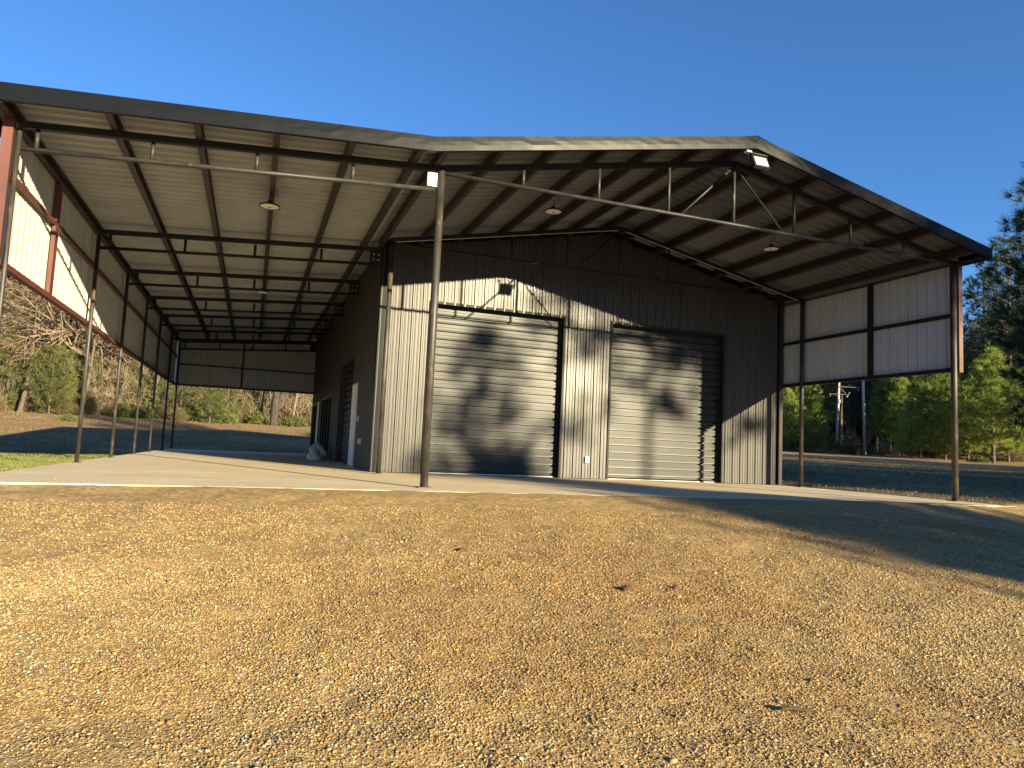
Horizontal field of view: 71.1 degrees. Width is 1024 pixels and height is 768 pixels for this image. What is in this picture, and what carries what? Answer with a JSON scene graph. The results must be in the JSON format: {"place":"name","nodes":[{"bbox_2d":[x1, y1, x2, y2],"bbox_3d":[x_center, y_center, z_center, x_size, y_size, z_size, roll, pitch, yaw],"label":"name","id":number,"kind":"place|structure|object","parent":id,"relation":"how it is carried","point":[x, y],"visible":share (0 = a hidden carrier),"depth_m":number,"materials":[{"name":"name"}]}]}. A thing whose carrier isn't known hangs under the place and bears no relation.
{"place":"outdoors","nodes":[
{"label":"outdoors","id":0,"kind":"place"},
{"bbox_2d":[0,449,124,471],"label":"grass","id":1,"kind":"structure","parent":0,"point":[13,462],"depth_m":17.78,"materials":[{"name":"green plant"}]},
{"bbox_2d":[0,410,309,454],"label":"lawn grass","id":2,"kind":"structure","parent":0,"point":[97,442],"depth_m":39.91,"materials":[{"name":"plant"}]},
{"bbox_2d":[306,441,328,459],"bbox_3d":[-5.862,2.019,21.681,0.642,0.560,0.920,4,-5,-20],"label":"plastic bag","id":3,"kind":"object","parent":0,"point":[317,450],"visible":1,"depth_m":21.51,"materials":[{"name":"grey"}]},
{"bbox_2d":[0,449,1016,506],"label":"concrete slab","id":4,"kind":"structure","parent":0,"point":[185,467],"depth_m":12.49,"materials":[{"name":"beige concrete"}]},
{"bbox_2d":[0,81,991,501],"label":"metal building","id":5,"kind":"structure","parent":4,"relation":"on","point":[642,307],"depth_m":15.55,"materials":[{"name":"black metal"}]},
{"bbox_2d":[259,188,280,209],"bbox_3d":[-3.938,-3.045,11.683,0.334,0.350,0.334,4,-5,-20],"label":"pendant lamp","id":6,"kind":"object","parent":5,"relation":"hanging from","point":[269,205],"visible":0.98,"depth_m":11.64,"materials":[{"name":"plastic"}]},
{"bbox_2d":[311,403,316,444],"bbox_3d":[-7.868,1.802,28.616,0.095,2.048,2.100,4,-5,-20],"label":"glass door","id":7,"kind":"structure","parent":5,"relation":"in","point":[315,405],"depth_m":29.16,"materials":[{"name":"black glass"}]},
{"bbox_2d":[319,394,331,458],"bbox_3d":[-6.348,1.474,24.447,0.095,2.088,3.600,4,-5,-20],"label":"sliding glass door","id":8,"kind":"structure","parent":5,"relation":"in","point":[326,405],"depth_m":24.40,"materials":[{"name":"black glass"}]},
{"bbox_2d":[335,356,354,463],"bbox_3d":[-4.503,0.784,19.649,0.220,2.772,2.950,4,-5,-20],"label":"roll up door","id":9,"kind":"structure","parent":5,"relation":"in","point":[346,385],"depth_m":20.78,"materials":[{"name":"black metal"}]},
{"bbox_2d":[347,383,357,465],"bbox_3d":[-3.883,1.010,17.697,0.135,2.018,0.760,4,-5,-20],"label":"walk door","id":10,"kind":"structure","parent":5,"relation":"in","point":[355,387],"depth_m":17.94,"materials":[{"name":"white paint"}]},
{"bbox_2d":[420,301,565,477],"bbox_3d":[-0.380,0.165,15.916,3.210,3.707,0.238,4,-5,-20],"label":"roll up door","id":11,"kind":"structure","parent":5,"relation":"in","point":[497,406],"depth_m":16.01,"materials":[{"name":"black metal"}]},
{"bbox_2d":[544,195,561,214],"bbox_3d":[0.774,-3.355,13.315,0.334,0.350,0.334,4,-5,-20],"label":"pendant lamp","id":12,"kind":"object","parent":5,"relation":"hanging from","point":[553,210],"visible":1,"depth_m":13.28,"materials":[{"name":"plastic"}]},
{"bbox_2d":[606,321,724,482],"bbox_3d":[3.727,0.486,17.387,3.205,3.707,0.238,4,-5,-20],"label":"roll up door","id":13,"kind":"structure","parent":5,"relation":"in","point":[666,420],"depth_m":17.47,"materials":[{"name":"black metal"}]},
{"bbox_2d":[744,150,770,170],"bbox_3d":[4.059,-3.683,11.820,0.435,0.312,0.181,4,-5,-20],"label":"floodlight","id":14,"kind":"object","parent":5,"relation":"attached to","point":[759,161],"visible":1,"depth_m":11.79,"materials":[{"name":"plastic"}]},
{"bbox_2d":[763,234,778,250],"bbox_3d":[5.463,-2.998,15.102,0.334,0.350,0.334,4,-5,-20],"label":"pendant lamp","id":15,"kind":"object","parent":5,"relation":"hanging from","point":[770,247],"visible":0.99,"depth_m":15.05,"materials":[{"name":"plastic"}]},
{"bbox_2d":[0,484,1023,767],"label":"gravel drive","id":16,"kind":"structure","parent":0,"point":[1000,518],"depth_m":4.59,"materials":[{"name":"beige gravel"}]},
{"bbox_2d":[0,481,1023,767],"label":"gravel stones","id":17,"kind":"object","parent":16,"relation":"on","point":[532,577],"visible":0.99,"depth_m":4.38,"materials":[{"name":"beige gravel"}]},
{"bbox_2d":[780,706,813,712],"bbox_3d":[1.437,1.637,3.609,0.163,0.027,0.027,2,-5,2],"label":"stick","id":18,"kind":"object","parent":16,"relation":"on","point":[793,708],"visible":1,"depth_m":3.60,"materials":[{"name":"wood"}]},
{"bbox_2d":[0,408,1023,504],"bbox_3d":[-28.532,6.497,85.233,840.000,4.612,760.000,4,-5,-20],"label":"lawn","id":19,"kind":"structure","parent":0,"point":[212,441],"depth_m":36.39,"materials":[{"name":"plant"}]},
{"bbox_2d":[0,390,13,411],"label":"dry bush","id":20,"kind":"object","parent":19,"relation":"on","point":[2,405],"visible":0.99,"depth_m":50.29,"materials":[{"name":"brown plant"}]},
{"bbox_2d":[0,326,27,409],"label":"sapling pine","id":21,"kind":"object","parent":19,"relation":"on","point":[8,381],"visible":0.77,"depth_m":52.42,"materials":[{"name":"green plant"}]},
{"bbox_2d":[4,389,38,411],"bbox_3d":[-36.397,1.351,53.129,2.976,2.268,2.833,0,-6,25],"label":"dry bush","id":22,"kind":"object","parent":19,"relation":"on","point":[25,407],"visible":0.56,"depth_m":52.88,"materials":[{"name":"brown plant"}]},
{"bbox_2d":[0,270,54,397],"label":"bare tree","id":23,"kind":"object","parent":19,"relation":"on","point":[14,314],"visible":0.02,"depth_m":54.84,"materials":[{"name":"brown plant"}]},
{"bbox_2d":[0,272,55,393],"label":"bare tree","id":24,"kind":"object","parent":19,"relation":"on","point":[14,284],"visible":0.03,"depth_m":57.69,"materials":[{"name":"brown plant"}]},
{"bbox_2d":[20,379,47,410],"bbox_3d":[-36.660,0.971,55.037,3.414,3.448,3.248,7,-7,-40],"label":"dry bush","id":25,"kind":"object","parent":19,"relation":"on","point":[36,393],"visible":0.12,"depth_m":54.84,"materials":[{"name":"green plant"}]},
{"bbox_2d":[18,343,86,414],"bbox_3d":[-32.978,-0.417,51.321,4.266,5.415,4.493,0,-6,26],"label":"sapling pine","id":26,"kind":"object","parent":19,"relation":"on","point":[52,350],"visible":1,"depth_m":51.03,"materials":[{"name":"green plant"}]},
{"bbox_2d":[39,383,77,414],"bbox_3d":[-32.839,1.222,52.147,3.129,3.160,2.977,8,-7,-44],"label":"dry bush","id":27,"kind":"object","parent":19,"relation":"on","point":[59,410],"visible":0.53,"depth_m":51.85,"materials":[{"name":"brown plant"}]},
{"bbox_2d":[0,282,117,412],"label":"bare tree","id":28,"kind":"object","parent":19,"relation":"on","point":[30,312],"visible":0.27,"depth_m":52.87,"materials":[{"name":"brown plant"}]},
{"bbox_2d":[0,269,117,411],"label":"bare tree","id":29,"kind":"object","parent":19,"relation":"on","point":[22,399],"visible":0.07,"depth_m":52.06,"materials":[{"name":"brown plant"}]},
{"bbox_2d":[4,294,118,414],"bbox_3d":[-30.974,-5.331,56.374,14.382,16.111,9.002,4,-5,-11],"label":"bare tree","id":30,"kind":"object","parent":19,"relation":"on","point":[95,344],"visible":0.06,"depth_m":53.64,"materials":[{"name":"brown plant"}]},
{"bbox_2d":[47,354,78,411],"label":"sapling pine","id":31,"kind":"object","parent":19,"relation":"on","point":[67,362],"visible":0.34,"depth_m":53.60,"materials":[{"name":"green plant"}]},
{"bbox_2d":[0,279,129,414],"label":"bare tree","id":32,"kind":"object","parent":19,"relation":"on","point":[80,334],"visible":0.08,"depth_m":52.52,"materials":[{"name":"brown plant"}]},
{"bbox_2d":[2,278,130,379],"bbox_3d":[-36.609,-4.159,59.611,11.805,13.027,14.297,2,-5,2],"label":"bare tree","id":33,"kind":"object","parent":19,"relation":"on","point":[43,319],"depth_m":56.64,"materials":[{"name":"brown plant"}]},
{"bbox_2d":[58,413,77,420],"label":"shrub","id":34,"kind":"object","parent":19,"relation":"on","point":[67,417],"visible":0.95,"depth_m":44.85,"materials":[{"name":"green plant"}]},
{"bbox_2d":[60,401,84,414],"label":"dry bush","id":35,"kind":"object","parent":19,"relation":"on","point":[76,410],"visible":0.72,"depth_m":52.62,"materials":[{"name":"brown plant"}]},
{"bbox_2d":[63,358,110,414],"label":"sapling pine","id":36,"kind":"object","parent":19,"relation":"on","point":[80,379],"visible":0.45,"depth_m":55.73,"materials":[{"name":"green plant"}]},
{"bbox_2d":[74,387,99,414],"bbox_3d":[-32.852,1.475,54.978,2.732,2.759,2.599,4,-5,-18],"label":"dry bush","id":37,"kind":"object","parent":19,"relation":"on","point":[87,406],"visible":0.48,"depth_m":54.84,"materials":[{"name":"brown plant"}]},
{"bbox_2d":[107,402,133,417],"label":"shrub","id":38,"kind":"object","parent":19,"relation":"on","point":[123,410],"visible":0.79,"depth_m":54.08,"materials":[{"name":"green plant"}]},
{"bbox_2d":[118,356,130,401],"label":"bare tree","id":39,"kind":"object","parent":19,"relation":"on","point":[127,369],"depth_m":57.76,"materials":[{"name":"brown plant"}]},
{"bbox_2d":[112,355,153,408],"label":"sapling pine","id":40,"kind":"object","parent":19,"relation":"on","point":[135,379],"visible":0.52,"depth_m":58.32,"materials":[{"name":"green plant"}]},
{"bbox_2d":[125,407,150,417],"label":"shrub","id":41,"kind":"object","parent":19,"relation":"on","point":[142,414],"visible":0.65,"depth_m":55.51,"materials":[{"name":"green plant"}]},
{"bbox_2d":[146,405,163,418],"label":"shrub","id":42,"kind":"object","parent":19,"relation":"on","point":[155,411],"visible":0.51,"depth_m":56.95,"materials":[{"name":"green plant"}]},
{"bbox_2d":[0,300,312,424],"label":"undergrowth","id":43,"kind":"object","parent":19,"relation":"on","point":[107,395],"visible":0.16,"depth_m":57.83,"materials":[{"name":"brown plant"}]},
{"bbox_2d":[142,374,185,418],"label":"sapling pine","id":44,"kind":"object","parent":19,"relation":"on","point":[163,391],"visible":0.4,"depth_m":57.33,"materials":[{"name":"green plant"}]},
{"bbox_2d":[155,390,188,418],"bbox_3d":[-26.992,1.785,56.767,3.053,3.241,3.210,0,-6,23],"label":"dry bush","id":45,"kind":"object","parent":19,"relation":"on","point":[163,407],"visible":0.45,"depth_m":56.54,"materials":[{"name":"brown plant"}]},
{"bbox_2d":[168,406,190,420],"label":"dry bush","id":46,"kind":"object","parent":19,"relation":"on","point":[179,415],"visible":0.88,"depth_m":55.51,"materials":[{"name":"brown plant"}]},
{"bbox_2d":[165,384,199,415],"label":"sapling pine","id":47,"kind":"object","parent":19,"relation":"on","point":[182,392],"visible":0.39,"depth_m":56.24,"materials":[{"name":"green plant"}]},
{"bbox_2d":[183,404,203,421],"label":"shrub","id":48,"kind":"object","parent":19,"relation":"on","point":[194,417],"visible":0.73,"depth_m":56.32,"materials":[{"name":"green plant"}]},
{"bbox_2d":[186,386,237,423],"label":"sapling pine","id":49,"kind":"object","parent":19,"relation":"on","point":[207,396],"visible":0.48,"depth_m":54.99,"materials":[{"name":"green plant"}]},
{"bbox_2d":[201,409,240,424],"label":"shrub","id":50,"kind":"object","parent":19,"relation":"on","point":[229,418],"visible":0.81,"depth_m":55.98,"materials":[{"name":"green plant"}]},
{"bbox_2d":[212,388,245,415],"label":"sapling pine","id":51,"kind":"object","parent":19,"relation":"on","point":[231,398],"visible":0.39,"depth_m":58.69,"materials":[{"name":"green plant"}]},
{"bbox_2d":[229,408,246,422],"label":"dry bush","id":52,"kind":"object","parent":19,"relation":"on","point":[241,418],"visible":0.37,"depth_m":59.50,"materials":[{"name":"brown plant"}]},
{"bbox_2d":[235,394,263,422],"bbox_3d":[-22.501,2.276,61.041,3.240,3.271,3.082,4,-5,-11],"label":"dry bush","id":53,"kind":"object","parent":19,"relation":"on","point":[247,407],"visible":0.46,"depth_m":60.85,"materials":[{"name":"brown plant"}]},
{"bbox_2d":[230,389,268,410],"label":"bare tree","id":54,"kind":"object","parent":19,"relation":"on","point":[251,393],"visible":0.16,"depth_m":62.43,"materials":[{"name":"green plant"}]},
{"bbox_2d":[244,410,267,424],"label":"shrub","id":55,"kind":"object","parent":19,"relation":"on","point":[254,417],"visible":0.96,"depth_m":59.09,"materials":[{"name":"green plant"}]},
{"bbox_2d":[269,392,280,425],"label":"bare tree","id":56,"kind":"object","parent":19,"relation":"on","point":[274,413],"depth_m":58.52,"materials":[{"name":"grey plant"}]},
{"bbox_2d":[263,391,306,415],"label":"bare tree","id":57,"kind":"object","parent":19,"relation":"on","point":[294,405],"visible":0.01,"depth_m":59.40,"materials":[{"name":"brown plant"}]},
{"bbox_2d":[277,414,309,426],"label":"shrub","id":58,"kind":"object","parent":19,"relation":"on","point":[293,421],"visible":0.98,"depth_m":58.73,"materials":[{"name":"green plant"}]},
{"bbox_2d":[295,398,312,425],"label":"dry bush","id":59,"kind":"object","parent":19,"relation":"on","point":[305,413],"visible":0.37,"depth_m":63.37,"materials":[{"name":"brown plant"}]},
{"bbox_2d":[782,387,806,451],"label":"young pine","id":60,"kind":"object","parent":19,"relation":"on","point":[788,411],"visible":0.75,"depth_m":61.23,"materials":[{"name":"green plant"}]},
{"bbox_2d":[782,422,809,451],"bbox_3d":[24.202,4.734,61.995,3.374,3.581,3.546,6,-6,-31],"label":"dry bush","id":61,"kind":"object","parent":19,"relation":"on","point":[795,447],"visible":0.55,"depth_m":61.39,"materials":[{"name":"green plant"}]},
{"bbox_2d":[784,385,834,450],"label":"young pine","id":62,"kind":"object","parent":19,"relation":"on","point":[809,397],"visible":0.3,"depth_m":66.17,"materials":[{"name":"green plant"}]},
{"bbox_2d":[798,401,838,452],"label":"young pine","id":63,"kind":"object","parent":19,"relation":"on","point":[819,426],"visible":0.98,"depth_m":60.47,"materials":[{"name":"green plant"}]},
{"bbox_2d":[807,384,836,415],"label":"tall pine","id":64,"kind":"object","parent":19,"relation":"on","point":[827,401],"visible":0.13,"depth_m":83.47,"materials":[{"name":"green plant"}]},
{"bbox_2d":[814,382,842,421],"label":"tall pine","id":65,"kind":"object","parent":19,"relation":"on","point":[827,396],"visible":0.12,"depth_m":76.99,"materials":[{"name":"green plant"}]},
{"bbox_2d":[828,440,843,452],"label":"dry bush","id":66,"kind":"object","parent":19,"relation":"on","point":[836,446],"visible":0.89,"depth_m":67.93,"materials":[{"name":"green plant"}]},
{"bbox_2d":[824,383,854,441],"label":"tall pine","id":67,"kind":"object","parent":19,"relation":"on","point":[833,403],"visible":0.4,"depth_m":87.78,"materials":[{"name":"green plant"}]},
{"bbox_2d":[827,382,857,442],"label":"utility pole","id":68,"kind":"object","parent":19,"relation":"on","point":[847,384],"visible":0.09,"depth_m":76.20,"materials":[{"name":"grey wood"}]},
{"bbox_2d":[829,383,860,442],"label":"utility pole","id":69,"kind":"object","parent":19,"relation":"on","point":[837,418],"visible":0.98,"depth_m":71.86,"materials":[{"name":"grey wood"}]},
{"bbox_2d":[835,387,860,443],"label":"tall pine","id":70,"kind":"object","parent":19,"relation":"on","point":[850,408],"visible":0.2,"depth_m":97.22,"materials":[{"name":"green plant"}]},
{"bbox_2d":[840,444,858,454],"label":"shrub","id":71,"kind":"object","parent":19,"relation":"on","point":[849,449],"visible":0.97,"depth_m":62.92,"materials":[{"name":"green plant"}]},
{"bbox_2d":[839,427,861,452],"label":"dry bush","id":72,"kind":"object","parent":19,"relation":"on","point":[850,438],"visible":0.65,"depth_m":69.97,"materials":[{"name":"brown plant"}]},
{"bbox_2d":[839,388,865,434],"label":"tall pine","id":73,"kind":"object","parent":19,"relation":"on","point":[852,406],"visible":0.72,"depth_m":89.83,"materials":[{"name":"green plant"}]},
{"bbox_2d":[845,381,866,445],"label":"tall pine","id":74,"kind":"object","parent":19,"relation":"on","point":[856,401],"visible":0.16,"depth_m":99.63,"materials":[{"name":"green plant"}]},
{"bbox_2d":[852,381,874,443],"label":"tall pine","id":75,"kind":"object","parent":19,"relation":"on","point":[861,405],"visible":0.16,"depth_m":98.98,"materials":[{"name":"green plant"}]},
{"bbox_2d":[862,380,866,454],"bbox_3d":[30.954,0.583,63.091,0.267,11.500,0.267,0,-6,14],"label":"utility pole","id":76,"kind":"object","parent":19,"relation":"on","point":[864,417],"visible":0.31,"depth_m":62.77,"materials":[{"name":"grey wood"}]},
{"bbox_2d":[857,443,874,454],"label":"dry bush","id":77,"kind":"object","parent":19,"relation":"on","point":[869,449],"visible":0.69,"depth_m":63.01,"materials":[{"name":"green plant"}]},
{"bbox_2d":[856,391,878,444],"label":"tall pine","id":78,"kind":"object","parent":19,"relation":"on","point":[868,412],"visible":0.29,"depth_m":94.21,"materials":[{"name":"green plant"}]},
{"bbox_2d":[853,379,883,447],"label":"tall pine","id":79,"kind":"object","parent":19,"relation":"on","point":[867,397],"visible":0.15,"depth_m":82.45,"materials":[{"name":"green plant"}]},
{"bbox_2d":[862,377,902,451],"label":"young pine","id":80,"kind":"object","parent":19,"relation":"on","point":[881,404],"visible":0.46,"depth_m":70.89,"materials":[{"name":"green plant"}]},
{"bbox_2d":[873,439,891,455],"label":"dry bush","id":81,"kind":"object","parent":19,"relation":"on","point":[881,450],"visible":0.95,"depth_m":58.73,"materials":[{"name":"brown plant"}]},
{"bbox_2d":[881,377,921,454],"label":"young pine","id":82,"kind":"object","parent":19,"relation":"on","point":[893,418],"visible":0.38,"depth_m":66.81,"materials":[{"name":"green plant"}]},
{"bbox_2d":[894,442,923,456],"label":"dry bush","id":83,"kind":"object","parent":19,"relation":"on","point":[898,450],"visible":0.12,"depth_m":64.68,"materials":[{"name":"brown plant"}]},
{"bbox_2d":[890,399,931,457],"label":"young pine","id":84,"kind":"object","parent":19,"relation":"on","point":[908,435],"visible":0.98,"depth_m":55.69,"materials":[{"name":"green plant"}]},
{"bbox_2d":[891,376,934,456],"bbox_3d":[34.600,2.615,61.009,4.400,7.414,4.424,7,-7,-40],"label":"young pine","id":85,"kind":"object","parent":19,"relation":"on","point":[910,389],"visible":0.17,"depth_m":60.98,"materials":[{"name":"green plant"}]},
{"bbox_2d":[815,343,1020,453],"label":"woods","id":86,"kind":"object","parent":19,"relation":"on","point":[859,434],"visible":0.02,"depth_m":102.03,"materials":[{"name":"green plant"}]},
{"bbox_2d":[901,372,969,458],"bbox_3d":[34.677,1.600,58.786,4.920,9.161,4.604,2,-5,10],"label":"young pine","id":87,"kind":"object","parent":19,"relation":"on","point":[929,389],"visible":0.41,"depth_m":58.31,"materials":[{"name":"green plant"}]},
{"bbox_2d":[929,448,950,458],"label":"dry bush","id":88,"kind":"object","parent":19,"relation":"on","point":[941,456],"visible":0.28,"depth_m":58.06,"materials":[{"name":"brown plant"}]},
{"bbox_2d":[918,392,971,459],"bbox_3d":[32.569,3.149,53.909,3.143,5.296,3.160,3,-5,-7],"label":"young pine","id":89,"kind":"object","parent":19,"relation":"on","point":[944,419],"visible":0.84,"depth_m":53.78,"materials":[{"name":"green plant"}]},
{"bbox_2d":[929,372,977,441],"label":"young pine","id":90,"kind":"object","parent":19,"relation":"on","point":[960,378],"visible":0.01,"depth_m":61.27,"materials":[{"name":"green plant"}]},
{"bbox_2d":[940,379,995,460],"bbox_3d":[35.506,2.737,55.717,3.929,6.620,3.950,1,-5,18],"label":"young pine","id":91,"kind":"object","parent":19,"relation":"on","point":[963,390],"visible":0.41,"depth_m":55.41,"materials":[{"name":"green plant"}]},
{"bbox_2d":[963,327,976,378],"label":"tall pine","id":92,"kind":"object","parent":19,"relation":"on","point":[966,353],"visible":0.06,"depth_m":76.66,"materials":[{"name":"green plant"}]},
{"bbox_2d":[962,436,989,458],"bbox_3d":[38.266,5.118,59.445,3.555,3.590,3.382,7,-7,-43],"label":"dry bush","id":93,"kind":"object","parent":19,"relation":"on","point":[981,454],"visible":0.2,"depth_m":58.96,"materials":[{"name":"brown plant"}]},
{"bbox_2d":[960,358,995,454],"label":"young pine","id":94,"kind":"object","parent":19,"relation":"on","point":[976,365],"visible":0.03,"depth_m":60.56,"materials":[{"name":"green plant"}]},
{"bbox_2d":[967,454,990,462],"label":"shrub","id":95,"kind":"object","parent":19,"relation":"on","point":[978,458],"visible":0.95,"depth_m":49.85,"materials":[{"name":"green plant"}]},
{"bbox_2d":[963,318,1006,377],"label":"tall pine","id":96,"kind":"object","parent":19,"relation":"on","point":[975,343],"visible":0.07,"depth_m":81.80,"materials":[{"name":"green plant"}]},
{"bbox_2d":[959,346,1018,462],"bbox_3d":[35.562,1.472,52.425,5.876,8.796,4.879,4,-5,-13],"label":"young pine","id":97,"kind":"object","parent":19,"relation":"on","point":[991,382],"visible":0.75,"depth_m":52.18,"materials":[{"name":"green plant"}]},
{"bbox_2d":[962,267,1017,377],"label":"tall pine","id":98,"kind":"object","parent":19,"relation":"on","point":[966,347],"visible":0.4,"depth_m":70.97,"materials":[{"name":"green plant"}]},
{"bbox_2d":[963,154,1023,433],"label":"pine","id":99,"kind":"object","parent":19,"relation":"on","point":[1016,339],"visible":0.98,"depth_m":20.39,"materials":[{"name":"green plant"}]},
{"bbox_2d":[964,233,1023,450],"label":"tall pine","id":100,"kind":"object","parent":19,"relation":"on","point":[983,340],"visible":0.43,"depth_m":66.75,"materials":[{"name":"green plant"}]},
{"bbox_2d":[985,380,1023,461],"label":"young pine","id":101,"kind":"object","parent":19,"relation":"on","point":[1019,443],"visible":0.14,"depth_m":55.47,"materials":[{"name":"green plant"}]},
{"bbox_2d":[989,352,1023,458],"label":"young pine","id":102,"kind":"object","parent":19,"relation":"on","point":[1015,393],"visible":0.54,"depth_m":48.97,"materials":[{"name":"green plant"}]},
{"bbox_2d":[1004,450,1023,461],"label":"dry bush","id":103,"kind":"object","parent":19,"relation":"on","point":[1019,458],"visible":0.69,"depth_m":56.36,"materials":[{"name":"brown plant"}]},
{"bbox_2d":[0,0,1023,346],"label":"sky","id":104,"kind":"structure","parent":0,"point":[917,104],"materials":[{"name":"blue"}]},
{"bbox_2d":[782,454,1023,504],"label":"dry grass","id":105,"kind":"structure","parent":0,"point":[909,469],"depth_m":23.68,"materials":[{"name":"plant"}]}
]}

